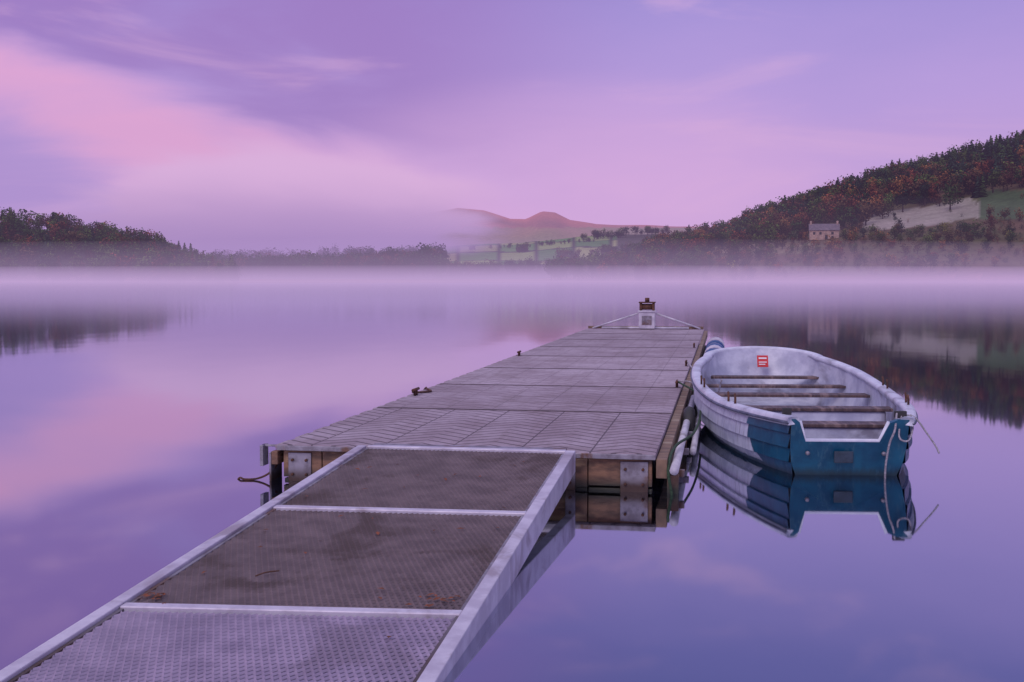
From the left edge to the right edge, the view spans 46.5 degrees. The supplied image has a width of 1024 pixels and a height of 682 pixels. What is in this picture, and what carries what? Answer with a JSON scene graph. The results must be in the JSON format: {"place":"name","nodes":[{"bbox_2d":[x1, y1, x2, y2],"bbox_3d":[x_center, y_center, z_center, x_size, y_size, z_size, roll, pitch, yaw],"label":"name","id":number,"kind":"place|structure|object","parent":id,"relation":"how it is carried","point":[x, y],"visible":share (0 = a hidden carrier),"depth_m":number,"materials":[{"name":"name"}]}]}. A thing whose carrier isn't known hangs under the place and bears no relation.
{"place":"outdoors","nodes":[
{"label":"outdoors","id":0,"kind":"place"},
{"bbox_2d":[0,282,1023,681],"bbox_3d":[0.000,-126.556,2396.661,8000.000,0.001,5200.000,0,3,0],"label":"lake water","id":1,"kind":"structure","parent":0,"point":[140,422],"depth_m":10.08,"materials":[{"name":"purple liquid"}]},
{"bbox_2d":[238,298,724,494],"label":"pontoon jetty","id":2,"kind":"object","parent":1,"relation":"on","point":[602,403],"visible":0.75,"depth_m":12.34,"materials":[{"name":"timber"},{"name":"rubber"},{"name":"galvanised steel"}]},
{"bbox_2d":[0,443,574,681],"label":"gangway","id":3,"kind":"object","parent":2,"relation":"attached to","point":[280,605],"visible":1,"depth_m":6.22,"materials":[{"name":"metal"}]},
{"bbox_2d":[141,461,523,637],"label":"fallen leaves","id":4,"kind":"object","parent":3,"relation":"on","point":[377,533],"visible":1,"depth_m":5.97,"materials":[{"name":"brown plant"}]},
{"bbox_2d":[690,346,939,477],"bbox_3d":[3.046,0.779,12.941,2.084,1.120,5.866,0,3,4],"label":"rowing boat","id":5,"kind":"object","parent":1,"relation":"on","point":[797,411],"visible":0.98,"depth_m":12.02,"materials":[{"name":"paint"}]},
{"bbox_2d":[0,165,1023,282],"bbox_3d":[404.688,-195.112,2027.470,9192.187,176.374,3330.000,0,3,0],"label":"hills","id":6,"kind":"structure","parent":0,"point":[457,232],"depth_m":535.43,"materials":[{"name":"purple"}]},
{"bbox_2d":[0,207,243,281],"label":"lakeside forest","id":7,"kind":"object","parent":6,"relation":"on","point":[106,245],"visible":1,"depth_m":437.90,"materials":[{"name":"green plant"}]},
{"bbox_2d":[208,226,670,278],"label":"valley trees","id":8,"kind":"object","parent":6,"relation":"on","point":[348,263],"visible":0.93,"depth_m":692.52,"materials":[{"name":"green plant"}]},
{"bbox_2d":[543,129,1023,281],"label":"broadleaf wood","id":9,"kind":"object","parent":6,"relation":"on","point":[800,215],"visible":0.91,"depth_m":551.53,"materials":[{"name":"green plant"}]},
{"bbox_2d":[594,194,1023,281],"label":"hillside shrubs","id":10,"kind":"object","parent":6,"relation":"on","point":[771,258],"visible":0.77,"depth_m":451.34,"materials":[{"name":"green plant"}]},
{"bbox_2d":[808,221,839,239],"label":"stone farmhouse","id":11,"kind":"object","parent":6,"relation":"on","point":[819,231],"visible":0.92,"depth_m":498.86,"materials":[{"name":"stone"}]},
{"bbox_2d":[646,130,1023,252],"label":"pine wood","id":12,"kind":"object","parent":6,"relation":"on","point":[979,190],"visible":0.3,"depth_m":617.93,"materials":[{"name":"green plant"}]},
{"bbox_2d":[0,0,1023,244],"label":"sky","id":13,"kind":"structure","parent":0,"point":[195,122],"materials":[{"name":"purple"}]}
]}

